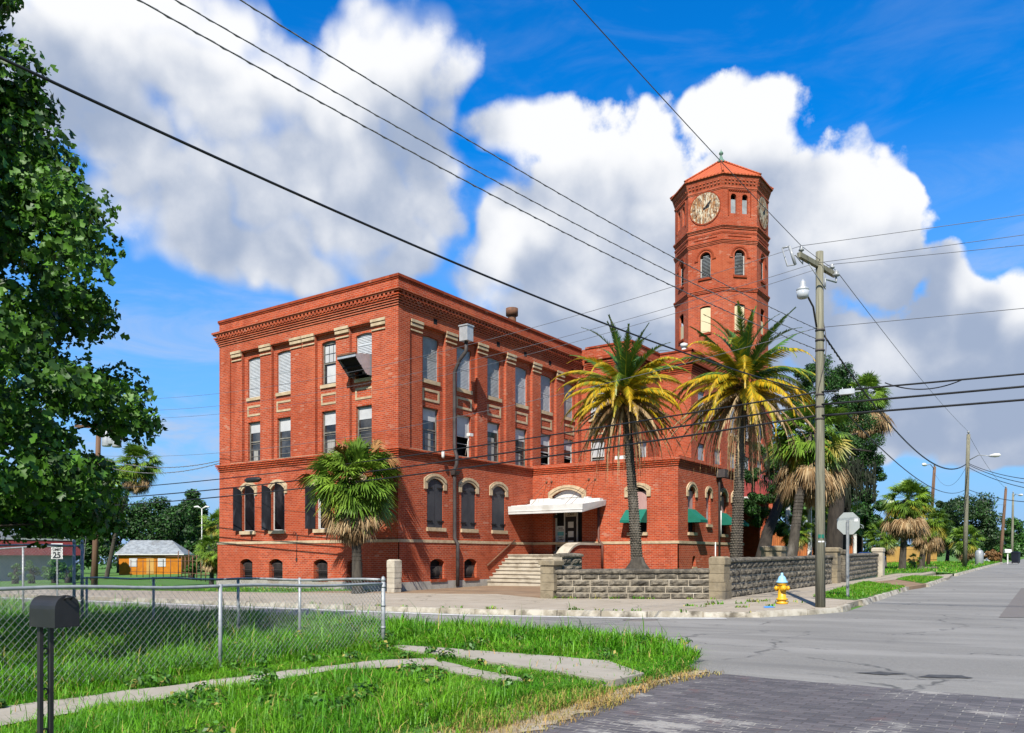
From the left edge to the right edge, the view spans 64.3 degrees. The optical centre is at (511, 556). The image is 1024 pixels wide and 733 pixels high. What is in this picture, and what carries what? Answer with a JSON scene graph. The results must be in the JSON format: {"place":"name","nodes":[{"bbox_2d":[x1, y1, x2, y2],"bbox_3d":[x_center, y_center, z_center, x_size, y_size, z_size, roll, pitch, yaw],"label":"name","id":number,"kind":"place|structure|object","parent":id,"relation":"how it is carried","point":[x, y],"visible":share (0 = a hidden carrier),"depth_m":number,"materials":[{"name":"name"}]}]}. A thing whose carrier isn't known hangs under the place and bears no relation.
{"place":"outdoors","nodes":[
{"label":"outdoors","id":0,"kind":"place"},
{"bbox_2d":[0,581,373,592],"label":"lawn","id":1,"kind":"structure","parent":0,"point":[193,590],"depth_m":35.53,"materials":[{"name":"plant"}]},
{"bbox_2d":[74,424,121,584],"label":"utility pole","id":2,"kind":"object","parent":1,"relation":"on","point":[107,442],"visible":0.22,"depth_m":44.65,"materials":[{"name":"wood"}]},
{"bbox_2d":[0,597,379,698],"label":"grass","id":3,"kind":"structure","parent":0,"point":[19,645],"depth_m":12.17,"materials":[{"name":"plant"}]},
{"bbox_2d":[0,658,438,725],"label":"path","id":4,"kind":"structure","parent":0,"point":[5,715],"depth_m":8.67,"materials":[{"name":"concrete"}]},
{"bbox_2d":[10,646,632,716],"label":"dry grass","id":5,"kind":"structure","parent":0,"point":[341,663],"depth_m":10.13,"materials":[{"name":"plant"}]},
{"bbox_2d":[0,626,702,732],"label":"bank","id":6,"kind":"structure","parent":0,"point":[425,728],"depth_m":8.05,"materials":[{"name":"green plant"}]},
{"bbox_2d":[0,540,75,620],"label":"chain link fence","id":7,"kind":"object","parent":6,"relation":"on","point":[73,560],"visible":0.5,"depth_m":17.89,"materials":[{"name":"metal"}]},
{"bbox_2d":[0,540,83,618],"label":"chain link fence","id":8,"kind":"object","parent":6,"relation":"on","point":[81,554],"visible":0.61,"depth_m":19.58,"materials":[{"name":"metal"}]},
{"bbox_2d":[29,595,79,732],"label":"mailbox","id":9,"kind":"object","parent":6,"relation":"on","point":[50,613],"visible":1,"depth_m":5.22,"materials":[{"name":"black metal"}]},
{"bbox_2d":[51,595,79,627],"bbox_3d":[-2.817,0.348,5.156,0.061,0.203,0.164,0,0,29],"label":"door","id":10,"kind":"structure","parent":9,"relation":"in","point":[65,611],"depth_m":5.14,"materials":[{"name":"black metal"}]},
{"bbox_2d":[0,0,168,548],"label":"leafy tree","id":11,"kind":"object","parent":6,"relation":"on","point":[50,487],"visible":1,"depth_m":11.23,"materials":[{"name":"green plant"}]},
{"bbox_2d":[0,576,385,695],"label":"chain link fence","id":12,"kind":"object","parent":6,"relation":"on","point":[219,587],"visible":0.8,"depth_m":10.29,"materials":[{"name":"metal"}]},
{"bbox_2d":[83,577,380,640],"bbox_3d":[-5.911,1.059,15.748,9.353,1.410,0.052,0,0,35],"label":"chain link fence","id":13,"kind":"object","parent":6,"relation":"on","point":[238,579],"visible":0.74,"depth_m":15.17,"materials":[{"name":"metal"}]},
{"bbox_2d":[0,617,692,732],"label":"weeds","id":14,"kind":"object","parent":6,"relation":"on","point":[525,678],"visible":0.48,"depth_m":9.14,"materials":[{"name":"green plant"}]},
{"bbox_2d":[434,661,527,685],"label":"path slab","id":15,"kind":"structure","parent":6,"relation":"on","point":[456,668],"depth_m":9.79,"materials":[{"name":"concrete"}]},
{"bbox_2d":[395,645,643,686],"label":"path slab","id":16,"kind":"structure","parent":6,"relation":"on","point":[587,669],"depth_m":10.45,"materials":[{"name":"concrete"}]},
{"bbox_2d":[434,670,708,732],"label":"dirt margin","id":17,"kind":"object","parent":6,"relation":"on","point":[532,723],"visible":0.32,"depth_m":7.49,"materials":[{"name":"beige soil"}]},
{"bbox_2d":[425,667,724,732],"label":"dry grass","id":18,"kind":"structure","parent":17,"relation":"on","point":[609,704],"depth_m":8.03,"materials":[{"name":"plant"}]},
{"bbox_2d":[0,592,710,673],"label":"grass","id":19,"kind":"structure","parent":0,"point":[549,641],"depth_m":13.65,"materials":[{"name":"plant"}]},
{"bbox_2d":[292,586,540,597],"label":"driveway","id":20,"kind":"structure","parent":0,"point":[529,591],"depth_m":32.89,"materials":[{"name":"beige concrete"}]},
{"bbox_2d":[0,574,952,616],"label":"pavement","id":21,"kind":"structure","parent":0,"point":[501,601],"depth_m":25.10,"materials":[{"name":"concrete"}]},
{"bbox_2d":[293,434,403,593],"bbox_3d":[-6.252,-1.551,32.276,4.654,6.585,4.266,0,0,35],"label":"fan palm","id":22,"kind":"object","parent":21,"relation":"on","point":[364,506],"visible":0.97,"depth_m":31.56,"materials":[{"name":"green plant"}]},
{"bbox_2d":[387,559,401,592],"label":"gate pillar","id":23,"kind":"structure","parent":21,"relation":"on","point":[394,575],"depth_m":32.22,"materials":[{"name":"stone"}]},
{"bbox_2d":[13,593,850,617],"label":"kerb","id":24,"kind":"structure","parent":21,"relation":"on","point":[756,614],"depth_m":20.51,"materials":[{"name":"concrete"}]},
{"bbox_2d":[312,593,805,612],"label":"weeds","id":25,"kind":"object","parent":24,"relation":"on","point":[687,604],"visible":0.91,"depth_m":21.99,"materials":[{"name":"green plant"}]},
{"bbox_2d":[538,560,563,598],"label":"gate pillar","id":26,"kind":"structure","parent":21,"relation":"on","point":[548,579],"depth_m":26.21,"materials":[{"name":"stone"}]},
{"bbox_2d":[709,556,731,599],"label":"gate pillar","id":27,"kind":"structure","parent":21,"relation":"on","point":[720,585],"depth_m":24.28,"materials":[{"name":"stone"}]},
{"bbox_2d":[774,573,789,603],"bbox_3d":[7.168,0.857,21.640,0.370,0.830,0.346,0,0,35],"label":"fire hydrant","id":28,"kind":"object","parent":21,"relation":"on","point":[782,588],"visible":1,"depth_m":21.56,"materials":[{"name":"yellow metal"}]},
{"bbox_2d":[825,547,842,583],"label":"gate pillar","id":29,"kind":"structure","parent":21,"relation":"on","point":[835,552],"depth_m":35.06,"materials":[{"name":"stone"}]},
{"bbox_2d":[0,553,1023,609],"bbox_3d":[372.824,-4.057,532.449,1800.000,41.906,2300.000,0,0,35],"label":"ground","id":30,"kind":"structure","parent":0,"point":[101,572],"depth_m":70.41,"materials":[{"name":"green plant"}]},
{"bbox_2d":[0,538,79,580],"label":"building","id":31,"kind":"structure","parent":30,"relation":"on","point":[28,551],"depth_m":73.86,"materials":[{"name":"grey metal"}]},
{"bbox_2d":[75,535,109,566],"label":"tree","id":32,"kind":"object","parent":30,"relation":"on","point":[104,548],"visible":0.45,"depth_m":91.14,"materials":[{"name":"green plant"}]},
{"bbox_2d":[90,457,132,576],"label":"fan palm","id":33,"kind":"object","parent":30,"relation":"on","point":[122,477],"visible":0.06,"depth_m":70.58,"materials":[{"name":"green plant"}]},
{"bbox_2d":[106,499,137,572],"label":"tree","id":34,"kind":"object","parent":30,"relation":"on","point":[118,546],"visible":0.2,"depth_m":115.34,"materials":[{"name":"green plant"}]},
{"bbox_2d":[104,441,166,576],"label":"fan palm","id":35,"kind":"object","parent":30,"relation":"on","point":[144,478],"visible":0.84,"depth_m":73.43,"materials":[{"name":"green plant"}]},
{"bbox_2d":[114,540,192,574],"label":"house","id":36,"kind":"structure","parent":30,"relation":"on","point":[130,552],"depth_m":97.67,"materials":[{"name":"wood"}]},
{"bbox_2d":[120,496,194,545],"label":"tree","id":37,"kind":"object","parent":30,"relation":"on","point":[173,522],"visible":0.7,"depth_m":115.97,"materials":[{"name":"green plant"}]},
{"bbox_2d":[131,550,209,581],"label":"pipe fence","id":38,"kind":"object","parent":30,"relation":"on","point":[178,572],"visible":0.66,"depth_m":70.21,"materials":[{"name":"metal"}]},
{"bbox_2d":[177,497,218,571],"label":"tree","id":39,"kind":"object","parent":30,"relation":"on","point":[195,518],"visible":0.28,"depth_m":110.97,"materials":[{"name":"green plant"}]},
{"bbox_2d":[189,533,218,584],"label":"fan palm","id":40,"kind":"object","parent":30,"relation":"on","point":[209,560],"visible":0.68,"depth_m":45.54,"materials":[{"name":"green plant"}]},
{"bbox_2d":[199,509,218,577],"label":"fan palm","id":41,"kind":"object","parent":30,"relation":"on","point":[210,529],"visible":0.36,"depth_m":51.52,"materials":[{"name":"green plant"}]},
{"bbox_2d":[211,151,773,590],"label":"brick building","id":42,"kind":"structure","parent":30,"relation":"on","point":[509,524],"depth_m":38.37,"materials":[{"name":"brick"}]},
{"bbox_2d":[250,357,259,397],"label":"window","id":43,"kind":"structure","parent":42,"relation":"in","point":[254,363],"depth_m":39.31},
{"bbox_2d":[250,422,259,460],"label":"window","id":44,"kind":"structure","parent":42,"relation":"in","point":[255,426],"depth_m":39.34,"materials":[{"name":"white glass"}]},
{"bbox_2d":[279,351,290,392],"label":"window","id":45,"kind":"structure","parent":42,"relation":"in","point":[285,357],"depth_m":38.05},
{"bbox_2d":[279,417,290,457],"bbox_3d":[-10.504,-5.505,38.008,1.050,1.910,0.060,0,0,35],"label":"window","id":46,"kind":"structure","parent":42,"relation":"in","point":[284,423],"depth_m":38.08,"materials":[{"name":"white glass"}]},
{"bbox_2d":[324,341,335,384],"bbox_3d":[-8.038,-8.595,36.282,0.970,1.910,0.060,0,0,35],"label":"window","id":47,"kind":"structure","parent":42,"relation":"in","point":[329,347],"depth_m":36.32,"materials":[{"name":"white glass"}]},
{"bbox_2d":[324,410,335,452],"bbox_3d":[-8.038,-5.505,36.282,0.970,1.910,0.060,0,0,35],"label":"window","id":48,"kind":"structure","parent":42,"relation":"in","point":[330,416],"depth_m":36.35,"materials":[{"name":"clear glass"}]},
{"bbox_2d":[357,333,371,353],"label":"window","id":49,"kind":"structure","parent":42,"relation":"in","point":[364,342],"depth_m":35.05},
{"bbox_2d":[358,405,371,447],"bbox_3d":[-6.252,-5.505,35.032,1.010,1.910,0.060,0,0,35],"label":"window","id":50,"kind":"structure","parent":42,"relation":"in","point":[364,412],"depth_m":35.07,"materials":[{"name":"white glass"}]},
{"bbox_2d":[423,336,436,380],"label":"window","id":51,"kind":"structure","parent":42,"relation":"in","point":[429,345],"depth_m":35.63,"materials":[{"name":"grey glass"}]},
{"bbox_2d":[423,407,436,451],"bbox_3d":[-3.650,-5.505,35.584,0.060,1.910,1.030,0,0,35],"label":"window","id":52,"kind":"structure","parent":42,"relation":"in","point":[429,415],"depth_m":35.66,"materials":[{"name":"grey glass"}]},
{"bbox_2d":[457,348,468,389],"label":"window","id":53,"kind":"structure","parent":42,"relation":"in","point":[462,376],"depth_m":37.55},
{"bbox_2d":[457,415,468,456],"bbox_3d":[-2.316,-5.505,37.488,0.060,1.910,1.030,0,0,35],"label":"window","id":54,"kind":"structure","parent":42,"relation":"in","point":[462,421],"depth_m":37.60,"materials":[{"name":"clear glass"}]},
{"bbox_2d":[487,421,497,461],"bbox_3d":[-0.983,-5.505,39.393,0.060,1.910,1.030,0,0,35],"label":"window","id":55,"kind":"structure","parent":42,"relation":"in","point":[492,428],"depth_m":39.45,"materials":[{"name":"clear glass"}]},
{"bbox_2d":[487,357,498,397],"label":"window","id":56,"kind":"structure","parent":42,"relation":"in","point":[492,369],"depth_m":39.44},
{"bbox_2d":[515,367,524,404],"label":"window","id":57,"kind":"structure","parent":42,"relation":"in","point":[519,373],"depth_m":41.34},
{"bbox_2d":[515,428,524,465],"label":"window","id":58,"kind":"structure","parent":42,"relation":"in","point":[519,433],"depth_m":41.36,"materials":[{"name":"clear glass"}]},
{"bbox_2d":[541,375,549,411],"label":"window","id":59,"kind":"structure","parent":42,"relation":"in","point":[545,381],"depth_m":43.29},
{"bbox_2d":[565,516,576,541],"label":"door","id":60,"kind":"structure","parent":42,"relation":"in","point":[570,522],"depth_m":40.74,"materials":[{"name":"black paint"}]},
{"bbox_2d":[637,487,646,531],"bbox_3d":[5.993,-2.185,38.415,0.930,2.130,0.030,0,0,35],"label":"window","id":61,"kind":"structure","parent":42,"relation":"in","point":[642,498],"depth_m":38.30,"materials":[{"name":"white glass"}]},
{"bbox_2d":[701,307,710,332],"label":"boarded window","id":62,"kind":"structure","parent":42,"relation":"in","point":[705,326],"depth_m":52.72,"materials":[{"name":"beige wood"}]},
{"bbox_2d":[76,534,1006,569],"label":"distant wood","id":63,"kind":"object","parent":30,"relation":"on","point":[866,549],"depth_m":184.47,"materials":[{"name":"wood"}]},
{"bbox_2d":[552,553,583,569],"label":"stone wall","id":64,"kind":"structure","parent":30,"relation":"on","point":[572,560],"depth_m":26.93,"materials":[{"name":"grey stone"}]},
{"bbox_2d":[555,568,709,598],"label":"stone wall","id":65,"kind":"structure","parent":30,"relation":"on","point":[645,583],"depth_m":25.26,"materials":[{"name":"grey stone"}]},
{"bbox_2d":[742,474,811,556],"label":"porch house","id":66,"kind":"structure","parent":30,"relation":"on","point":[751,538],"depth_m":50.82,"materials":[{"name":"red brick"}]},
{"bbox_2d":[730,555,832,597],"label":"stone wall","id":67,"kind":"structure","parent":30,"relation":"on","point":[753,575],"depth_m":28.21,"materials":[{"name":"grey stone"}]},
{"bbox_2d":[781,246,839,606],"bbox_3d":[7.400,-2.992,19.863,2.765,9.116,0.379,0,0,-45],"label":"utility pole","id":68,"kind":"object","parent":30,"relation":"on","point":[802,291],"visible":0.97,"depth_m":20.12,"materials":[{"name":"grey wood"}]},
{"bbox_2d":[0,56,806,390],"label":"overhead wire","id":69,"kind":"object","parent":68,"relation":"attached to","point":[340,212],"visible":1,"depth_m":9.50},
{"bbox_2d":[101,265,808,410],"bbox_3d":[-9.061,-7.514,33.574,42.664,2.024,0.013,0,0,39],"label":"overhead wire","id":70,"kind":"object","parent":68,"relation":"attached to","point":[519,348],"visible":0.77,"depth_m":25.53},
{"bbox_2d":[85,264,830,417],"bbox_3d":[-8.734,-7.212,33.895,42.776,1.743,0.013,0,0,38],"label":"overhead wire","id":71,"kind":"object","parent":68,"relation":"attached to","point":[523,355],"visible":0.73,"depth_m":26.43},
{"bbox_2d":[112,392,814,488],"bbox_3d":[-7.681,-3.782,32.506,39.124,0.600,0.040,0,0,39],"label":"overhead wire","id":72,"kind":"object","parent":68,"relation":"attached to","point":[517,439],"visible":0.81,"depth_m":25.49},
{"bbox_2d":[115,415,814,505],"bbox_3d":[-7.681,-3.078,32.506,39.124,0.852,0.047,0,0,39],"label":"overhead wire","id":73,"kind":"object","parent":68,"relation":"attached to","point":[518,460],"visible":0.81,"depth_m":25.44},
{"bbox_2d":[119,328,814,456],"bbox_3d":[-9.050,-5.247,33.608,42.638,1.349,0.014,0,0,39],"label":"overhead wire","id":74,"kind":"object","parent":68,"relation":"attached to","point":[487,410],"visible":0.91,"depth_m":26.56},
{"bbox_2d":[120,404,814,497],"bbox_3d":[-7.681,-3.399,32.506,39.124,0.758,0.047,0,0,39],"label":"overhead wire","id":75,"kind":"object","parent":68,"relation":"attached to","point":[524,449],"visible":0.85,"depth_m":25.29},
{"bbox_2d":[137,0,814,348],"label":"overhead wire","id":76,"kind":"object","parent":68,"relation":"attached to","point":[223,48],"visible":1,"depth_m":11.86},
{"bbox_2d":[157,246,799,398],"bbox_3d":[-9.338,-8.027,33.301,42.585,2.302,0.013,0,0,40],"label":"overhead wire","id":77,"kind":"object","parent":68,"relation":"attached to","point":[514,332],"visible":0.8,"depth_m":24.98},
{"bbox_2d":[175,0,815,338],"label":"overhead wire","id":78,"kind":"object","parent":68,"relation":"attached to","point":[208,19],"visible":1,"depth_m":11.87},
{"bbox_2d":[240,0,815,328],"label":"overhead wire","id":79,"kind":"object","parent":68,"relation":"attached to","point":[304,40],"visible":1,"depth_m":11.86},
{"bbox_2d":[573,0,800,244],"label":"overhead wire","id":80,"kind":"object","parent":68,"relation":"attached to","point":[674,111],"visible":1,"depth_m":12.98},
{"bbox_2d":[824,335,965,469],"bbox_3d":[20.564,-5.678,40.063,0.058,2.255,47.498,0,0,33],"label":"overhead wire","id":81,"kind":"object","parent":68,"relation":"attached to","point":[843,363],"visible":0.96,"depth_m":26.95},
{"bbox_2d":[815,385,1023,405],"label":"overhead wire","id":82,"kind":"object","parent":68,"relation":"attached to","point":[957,392],"visible":1,"depth_m":18.59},
{"bbox_2d":[815,399,1023,416],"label":"overhead wire","id":83,"kind":"object","parent":68,"relation":"attached to","point":[963,404],"visible":1,"depth_m":18.59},
{"bbox_2d":[815,373,1023,392],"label":"overhead wire","id":84,"kind":"object","parent":68,"relation":"attached to","point":[930,382],"visible":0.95,"depth_m":18.49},
{"bbox_2d":[800,509,827,554],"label":"fan palm","id":85,"kind":"object","parent":30,"relation":"on","point":[804,512],"visible":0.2,"depth_m":49.65,"materials":[{"name":"green plant"}]},
{"bbox_2d":[849,553,878,580],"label":"stone wall","id":86,"kind":"structure","parent":30,"relation":"on","point":[863,565],"depth_m":42.06,"materials":[{"name":"grey stone"}]},
{"bbox_2d":[843,371,895,549],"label":"fan palm","id":87,"kind":"object","parent":30,"relation":"on","point":[868,379],"visible":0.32,"depth_m":47.38,"materials":[{"name":"green plant"}]},
{"bbox_2d":[871,548,884,576],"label":"gate pillar","id":88,"kind":"structure","parent":30,"relation":"on","point":[881,560],"depth_m":46.60,"materials":[{"name":"stone"}]},
{"bbox_2d":[934,492,1008,560],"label":"tree","id":89,"kind":"object","parent":30,"relation":"on","point":[982,511],"visible":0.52,"depth_m":90.27,"materials":[{"name":"green plant"}]},
{"bbox_2d":[962,431,1000,566],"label":"utility pole","id":90,"kind":"object","parent":30,"relation":"on","point":[965,525],"visible":0.94,"depth_m":60.61,"materials":[{"name":"brown wood"}]},
{"bbox_2d":[1004,517,1023,556],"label":"tree","id":91,"kind":"object","parent":30,"relation":"on","point":[1018,527],"visible":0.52,"depth_m":149.70,"materials":[{"name":"green plant"}]},
{"bbox_2d":[0,0,1023,563],"label":"sky","id":92,"kind":"structure","parent":0,"point":[862,118],"materials":[{"name":"blue"}]},
{"bbox_2d":[1,559,1023,698],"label":"road","id":93,"kind":"structure","parent":0,"point":[955,625],"depth_m":14.18,"materials":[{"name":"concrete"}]},
{"bbox_2d":[2,597,726,618],"bbox_3d":[-17.741,1.757,32.691,53.422,0.670,1.770,0,0,33],"label":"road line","id":94,"kind":"object","parent":93,"relation":"on","point":[451,614],"visible":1,"depth_m":20.72,"materials":[{"name":"white paint"}]},
{"bbox_2d":[859,562,1002,605],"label":"kerb","id":95,"kind":"structure","parent":93,"relation":"on","point":[868,600],"depth_m":28.42,"materials":[{"name":"concrete"}]},
{"bbox_2d":[999,588,1023,616],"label":"road patch","id":96,"kind":"object","parent":93,"relation":"on","point":[1015,607],"visible":1,"depth_m":20.67,"materials":[{"name":"grey concrete"}]},
{"bbox_2d":[522,673,1023,732],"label":"road","id":97,"kind":"structure","parent":0,"point":[721,703],"depth_m":7.66,"materials":[{"name":"grey asphalt"}]},
{"bbox_2d":[813,574,943,599],"bbox_3d":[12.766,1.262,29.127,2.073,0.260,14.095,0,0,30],"label":"lawn","id":98,"kind":"structure","parent":0,"point":[844,598],"depth_m":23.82,"materials":[{"name":"plant"}]},
{"bbox_2d":[837,512,859,597],"bbox_3d":[9.714,0.074,23.554,0.638,2.680,0.069,0,0,41],"label":"stop sign","id":99,"kind":"object","parent":98,"relation":"on","point":[848,523],"visible":0.86,"depth_m":23.55,"materials":[{"name":"metal"}]},
{"bbox_2d":[885,560,999,574],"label":"lawn","id":100,"kind":"structure","parent":0,"point":[911,572],"depth_m":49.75,"materials":[{"name":"plant"}]},
{"bbox_2d":[850,486,887,551],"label":"tree","id":101,"kind":"object","parent":100,"relation":"on","point":[867,510],"visible":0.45,"depth_m":90.38,"materials":[{"name":"green plant"}]},
{"bbox_2d":[863,519,899,565],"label":"fan palm","id":102,"kind":"object","parent":100,"relation":"on","point":[886,543],"visible":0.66,"depth_m":63.73,"materials":[{"name":"green plant"}]},
{"bbox_2d":[876,478,937,568],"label":"fan palm","id":103,"kind":"object","parent":100,"relation":"on","point":[904,522],"visible":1,"depth_m":56.42,"materials":[{"name":"green plant"}]},
{"bbox_2d":[886,546,936,562],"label":"wooden fence","id":104,"kind":"object","parent":100,"relation":"on","point":[895,558],"visible":0.16,"depth_m":89.67,"materials":[{"name":"wood"}]},
{"bbox_2d":[911,505,954,566],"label":"fan palm","id":105,"kind":"object","parent":100,"relation":"on","point":[933,543],"visible":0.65,"depth_m":62.31,"materials":[{"name":"green plant"}]},
{"bbox_2d":[945,525,987,562],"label":"fan palm","id":106,"kind":"object","parent":100,"relation":"on","point":[957,546],"visible":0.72,"depth_m":77.56,"materials":[{"name":"green plant"}]},
{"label":"raised yard","id":107,"kind":"structure","parent":0,"visible":0},
{"bbox_2d":[550,314,697,568],"bbox_3d":[3.937,-3.681,28.209,5.025,9.022,4.966,0,0,35],"label":"date palm","id":108,"kind":"object","parent":107,"relation":"on","point":[613,406],"visible":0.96,"depth_m":28.07,"materials":[{"name":"plant"}]},
{"bbox_2d":[657,300,832,557],"bbox_3d":[7.736,-3.870,27.370,5.507,9.400,5.113,0,0,35],"label":"date palm","id":109,"kind":"object","parent":107,"relation":"on","point":[745,390],"visible":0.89,"depth_m":27.12,"materials":[{"name":"green plant"}]},
{"bbox_2d":[759,546,788,556],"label":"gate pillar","id":110,"kind":"structure","parent":107,"relation":"on","point":[776,551],"depth_m":30.19,"materials":[{"name":"stone"}]},
{"bbox_2d":[774,515,814,551],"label":"fan palm","id":111,"kind":"object","parent":107,"relation":"on","point":[804,535],"visible":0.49,"depth_m":43.65,"materials":[{"name":"green plant"}]},
{"bbox_2d":[761,395,858,555],"bbox_3d":[13.204,-3.225,36.086,4.138,7.895,4.035,0,0,-5],"label":"fan palm","id":112,"kind":"object","parent":107,"relation":"on","point":[797,485],"visible":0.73,"depth_m":35.21,"materials":[{"name":"green plant"}]},
{"bbox_2d":[743,354,886,556],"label":"cedar tree","id":113,"kind":"object","parent":107,"relation":"on","point":[839,379],"visible":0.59,"depth_m":43.11,"materials":[{"name":"green plant"}]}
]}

